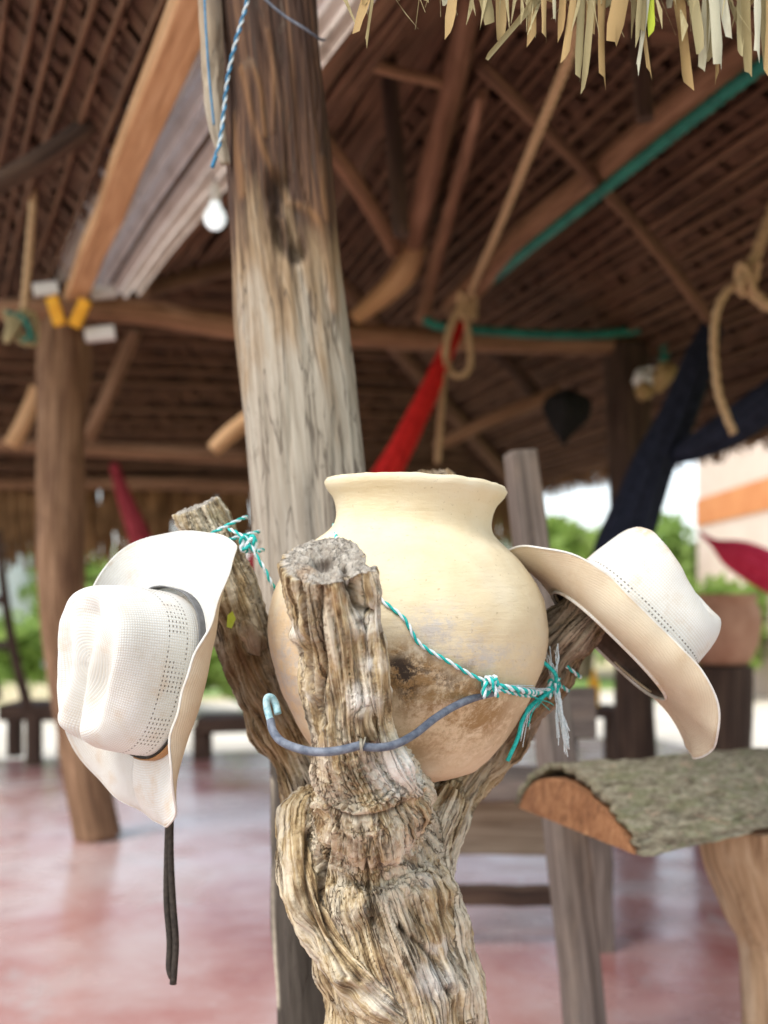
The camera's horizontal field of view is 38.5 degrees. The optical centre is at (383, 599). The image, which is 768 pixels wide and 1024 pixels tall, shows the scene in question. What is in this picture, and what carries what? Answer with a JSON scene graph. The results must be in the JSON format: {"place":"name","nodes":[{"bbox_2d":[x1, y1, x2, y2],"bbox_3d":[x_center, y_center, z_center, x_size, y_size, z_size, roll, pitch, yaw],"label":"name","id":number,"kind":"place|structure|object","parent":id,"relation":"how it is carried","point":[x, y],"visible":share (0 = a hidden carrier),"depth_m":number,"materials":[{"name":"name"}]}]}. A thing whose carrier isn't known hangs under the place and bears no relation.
{"place":"outdoors","nodes":[
{"label":"outdoors","id":0,"kind":"place"},
{"bbox_2d":[0,650,613,704],"bbox_3d":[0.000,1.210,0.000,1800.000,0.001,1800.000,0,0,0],"label":"ground","id":1,"kind":"structure","parent":0,"point":[604,674],"depth_m":15.04,"materials":[{"name":"beige soil"}]},
{"bbox_2d":[0,541,44,667],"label":"house","id":2,"kind":"structure","parent":1,"relation":"on","point":[16,575],"depth_m":18.41,"materials":[{"name":"white paint"}]},
{"bbox_2d":[0,583,93,694],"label":"shrub","id":3,"kind":"object","parent":1,"relation":"on","point":[29,642],"visible":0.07,"depth_m":12.28,"materials":[{"name":"green plant"}]},
{"bbox_2d":[18,546,115,622],"bbox_3d":[-6.537,-0.235,19.747,3.970,2.969,3.648,0,0,33],"label":"tree","id":4,"kind":"object","parent":1,"relation":"on","point":[93,571],"visible":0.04,"depth_m":19.12,"materials":[{"name":"green plant"}]},
{"bbox_2d":[546,513,605,678],"bbox_3d":[3.187,-0.052,16.998,2.545,2.589,3.167,0,0,0],"label":"tree","id":5,"kind":"object","parent":1,"relation":"on","point":[570,536],"visible":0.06,"depth_m":16.04,"materials":[{"name":"green plant"}]},
{"bbox_2d":[655,511,696,586],"bbox_3d":[6.028,-0.258,22.115,3.156,2.997,3.380,0,0,0],"label":"tree","id":6,"kind":"object","parent":1,"relation":"on","point":[669,531],"visible":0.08,"depth_m":21.09,"materials":[{"name":"green plant"}]},
{"bbox_2d":[693,571,767,670],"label":"shrub","id":7,"kind":"object","parent":1,"relation":"on","point":[719,586],"visible":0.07,"depth_m":13.19,"materials":[{"name":"green plant"}]},
{"bbox_2d":[696,438,767,697],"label":"house","id":8,"kind":"structure","parent":1,"relation":"on","point":[732,498],"depth_m":14.73,"materials":[{"name":"beige paint"}]},
{"bbox_2d":[0,738,740,1023],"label":"floor","id":9,"kind":"structure","parent":0,"point":[82,934],"depth_m":3.58,"materials":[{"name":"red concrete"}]},
{"bbox_2d":[0,530,58,765],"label":"wooden chair","id":10,"kind":"object","parent":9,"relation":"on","point":[33,714],"visible":0.81,"depth_m":6.97,"materials":[{"name":"brown wood"}]},
{"bbox_2d":[36,314,120,843],"bbox_3d":[-1.347,-0.083,4.850,0.375,2.303,0.229,0,0,0],"label":"wooden post","id":11,"kind":"object","parent":9,"relation":"on","point":[64,360],"visible":0.78,"depth_m":4.76,"materials":[{"name":"brown wood"}]},
{"bbox_2d":[0,0,767,571],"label":"thatched roof","id":12,"kind":"structure","parent":11,"relation":"on","point":[434,108],"depth_m":4.53,"materials":[{"name":"brown wood"}]},
{"bbox_2d":[2,186,39,346],"bbox_3d":[-1.338,-1.633,4.110,0.140,1.322,0.331,0,0,-28],"label":"thin rope","id":13,"kind":"object","parent":12,"relation":"hanging from","point":[15,321],"visible":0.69,"depth_m":4.16,"materials":[{"name":"beige plant"}]},
{"bbox_2d":[109,462,253,569],"bbox_3d":[-1.090,-0.365,6.218,1.014,0.893,0.616,0,0,0],"label":"hammock","id":14,"kind":"object","parent":12,"relation":"hanging from","point":[136,527],"visible":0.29,"depth_m":6.19,"materials":[{"name":"red fabric"}]},
{"bbox_2d":[32,0,368,342],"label":"valley gutter","id":15,"kind":"object","parent":12,"relation":"attached to","point":[164,131],"visible":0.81,"depth_m":3.50,"materials":[{"name":"grey metal"}]},
{"bbox_2d":[203,177,226,230],"bbox_3d":[-0.538,-1.421,3.500,0.074,0.487,0.074,0,0,0],"label":"light bulb","id":16,"kind":"object","parent":12,"relation":"hanging from","point":[214,218],"visible":0.75,"depth_m":3.48,"materials":[{"name":"white glass"}]},
{"bbox_2d":[434,16,585,462],"bbox_3d":[0.349,-0.996,3.779,0.202,0.779,2.366,0,0,-1],"label":"tan rope","id":17,"kind":"object","parent":12,"relation":"hanging from","point":[465,311],"visible":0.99,"depth_m":4.41,"materials":[{"name":"brown fabric"}]},
{"bbox_2d":[372,319,463,472],"bbox_3d":[-0.033,-0.689,4.689,0.825,1.193,0.664,0,0,0],"label":"hammock","id":18,"kind":"object","parent":17,"relation":"hanging from","point":[397,454],"visible":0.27,"depth_m":4.73,"materials":[{"name":"red fabric"}]},
{"bbox_2d":[542,389,591,444],"bbox_3d":[0.864,-0.863,5.201,0.199,0.261,0.199,0,0,-29],"label":"cloth bag","id":19,"kind":"object","parent":12,"relation":"hanging from","point":[567,412],"visible":1,"depth_m":5.14,"materials":[{"name":"black fabric"}]},
{"bbox_2d":[423,55,765,362],"bbox_3d":[1.188,-1.290,4.023,1.207,0.321,2.607,0,0,-21],"label":"green hose","id":20,"kind":"object","parent":12,"relation":"on","point":[722,95],"visible":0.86,"depth_m":3.81,"materials":[{"name":"plastic"}]},
{"bbox_2d":[591,321,722,554],"bbox_3d":[1.107,-0.429,4.694,0.530,1.472,0.450,0,0,-19],"label":"hammock","id":21,"kind":"object","parent":12,"relation":"hanging from","point":[639,498],"visible":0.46,"depth_m":4.54,"materials":[{"name":"blue fabric"}]},
{"bbox_2d":[671,379,767,463],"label":"hammock","id":22,"kind":"object","parent":12,"relation":"hanging from","point":[748,413],"visible":0.86,"depth_m":4.34,"materials":[{"name":"blue fabric"}]},
{"bbox_2d":[699,531,767,592],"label":"hammock","id":23,"kind":"object","parent":12,"relation":"hanging from","point":[746,561],"visible":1,"depth_m":5.75,"materials":[{"name":"fabric"}]},
{"bbox_2d":[709,206,767,435],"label":"tan rope","id":24,"kind":"object","parent":12,"relation":"hanging from","point":[746,279],"visible":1,"depth_m":3.57,"materials":[{"name":"brown fabric"}]},
{"bbox_2d":[192,712,245,759],"bbox_3d":[-0.840,0.898,7.300,0.850,0.304,0.350,0,0,0],"label":"bench","id":25,"kind":"object","parent":9,"relation":"on","point":[206,727],"visible":0.45,"depth_m":7.14,"materials":[{"name":"brown wood"}]},
{"bbox_2d":[198,0,364,1023],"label":"wooden post","id":26,"kind":"object","parent":9,"relation":"on","point":[296,370],"visible":0.66,"depth_m":1.77,"materials":[{"name":"brown wood"}]},
{"bbox_2d":[204,0,214,124],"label":"thin wire","id":27,"kind":"object","parent":26,"relation":"attached to","point":[208,67],"visible":1,"depth_m":1.74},
{"bbox_2d":[210,0,248,167],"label":"blue string","id":28,"kind":"object","parent":26,"relation":"hanging from","point":[227,78],"visible":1,"depth_m":1.71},
{"bbox_2d":[264,0,325,40],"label":"thin wire","id":29,"kind":"object","parent":26,"relation":"attached to","point":[293,21],"visible":1,"depth_m":1.73,"materials":[{"name":"grey metal"}]},
{"bbox_2d":[172,468,604,1023],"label":"forked trunk","id":30,"kind":"object","parent":9,"relation":"on","point":[368,846],"visible":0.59,"depth_m":1.30,"materials":[{"name":"brown wood"}]},
{"bbox_2d":[57,530,237,984],"bbox_3d":[-0.296,0.203,1.339,0.239,0.585,0.199,0,0,0],"label":"straw hat","id":31,"kind":"object","parent":30,"relation":"hanging from","point":[138,624],"visible":1,"depth_m":1.30,"materials":[{"name":"wicker"}]},
{"bbox_2d":[227,611,235,627],"bbox_3d":[-0.199,0.026,1.433,0.012,0.023,0.003,0,0,0],"label":"leaf","id":32,"kind":"object","parent":30,"relation":"attached to","point":[231,618],"visible":1,"depth_m":1.43,"materials":[{"name":"yellow plant"}]},
{"bbox_2d":[263,691,493,755],"bbox_3d":[0.009,0.134,1.217,0.274,0.061,0.096,0,0,-15],"label":"bent cable","id":33,"kind":"object","parent":30,"relation":"attached to","point":[361,745],"visible":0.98,"depth_m":1.19,"materials":[{"name":"metal"}]},
{"bbox_2d":[211,515,581,761],"bbox_3d":[0.019,0.044,1.476,0.448,0.319,0.384,0,0,41],"label":"twine","id":34,"kind":"object","parent":30,"relation":"attached to","point":[489,683],"visible":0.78,"depth_m":1.40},
{"bbox_2d":[267,472,548,781],"bbox_3d":[0.031,0.038,1.419,0.360,0.388,0.359,0,0,0],"label":"clay jar","id":35,"kind":"object","parent":30,"relation":"on","point":[459,586],"visible":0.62,"depth_m":1.30,"materials":[{"name":"beige ceramic"}]},
{"bbox_2d":[508,527,720,758],"bbox_3d":[0.289,0.057,1.443,0.293,0.304,0.227,0,0,0],"label":"straw hat","id":36,"kind":"object","parent":30,"relation":"hanging from","point":[641,603],"visible":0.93,"depth_m":1.37,"materials":[{"name":"wicker"}]},
{"bbox_2d":[458,687,614,952],"bbox_3d":[0.366,0.662,3.324,0.646,0.777,0.314,0,0,0],"label":"plank bench","id":37,"kind":"object","parent":9,"relation":"on","point":[502,823],"visible":0.27,"depth_m":3.38,"materials":[{"name":"brown wood"}]},
{"bbox_2d":[503,449,606,1023],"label":"leaning plank post","id":38,"kind":"object","parent":9,"relation":"on","point":[570,874],"visible":0.62,"depth_m":2.46,"materials":[{"name":"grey wood"}]},
{"bbox_2d":[575,704,613,759],"bbox_3d":[1.239,0.843,6.600,0.326,0.414,0.300,0,0,0],"label":"table","id":39,"kind":"object","parent":9,"relation":"on","point":[605,712],"visible":0.3,"depth_m":6.56,"materials":[{"name":"brown wood"}]},
{"bbox_2d":[588,669,599,705],"bbox_3d":[1.260,0.526,6.600,0.070,0.220,0.070,0,0,0],"label":"bottle","id":40,"kind":"object","parent":39,"relation":"on","point":[594,681],"visible":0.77,"depth_m":6.58,"materials":[{"name":"yellow paint"}]},
{"bbox_2d":[604,340,656,759],"bbox_3d":[1.202,-0.096,5.349,0.256,2.296,0.221,0,0,0],"label":"wooden post","id":41,"kind":"object","parent":9,"relation":"on","point":[628,418],"visible":0.34,"depth_m":5.26,"materials":[{"name":"brown wood"}]},
{"bbox_2d":[632,361,677,401],"bbox_3d":[1.247,-0.999,5.057,0.208,0.182,0.198,0,0,12],"label":"plastic bundle","id":42,"kind":"object","parent":41,"relation":"attached to","point":[648,381],"visible":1,"depth_m":5.00,"materials":[{"name":"beige plastic"}]},
{"bbox_2d":[515,747,767,1023],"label":"log bench","id":43,"kind":"object","parent":9,"relation":"on","point":[713,804],"visible":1,"depth_m":2.19,"materials":[{"name":"brown wood"}]},
{"bbox_2d":[699,665,753,750],"bbox_3d":[1.574,0.676,5.100,0.302,0.744,0.308,0,0,0],"label":"tree stump","id":44,"kind":"object","parent":9,"relation":"on","point":[733,687],"visible":0.3,"depth_m":4.97,"materials":[{"name":"brown wood"}]},
{"bbox_2d":[698,594,761,665],"bbox_3d":[1.565,0.134,5.100,0.356,0.326,0.356,0,0,0],"label":"terracotta bowl","id":45,"kind":"object","parent":44,"relation":"on","point":[737,639],"visible":0.63,"depth_m":4.95,"materials":[{"name":"orange ceramic"}]},
{"bbox_2d":[0,691,767,759],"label":"path","id":46,"kind":"structure","parent":0,"point":[667,730],"depth_m":10.00,"materials":[{"name":"white concrete"}]},
{"bbox_2d":[204,646,241,711],"bbox_3d":[-1.306,0.694,11.478,2.314,1.034,1.664,0,0,0],"label":"shrub","id":47,"kind":"object","parent":46,"relation":"on","point":[216,677],"visible":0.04,"depth_m":11.01,"materials":[{"name":"green plant"}]},
{"bbox_2d":[88,460,696,559],"label":"sky","id":48,"kind":"structure","parent":0,"point":[589,506],"materials":[{"name":"white"}]},
{"bbox_2d":[498,532,512,548],"bbox_3d":[0.339,-1.003,27.048,6.537,4.510,6.500,0,0,0],"label":"tree","id":49,"kind":"object","parent":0,"point":[504,541],"depth_m":25.49,"materials":[{"name":"green plant"}]}
]}

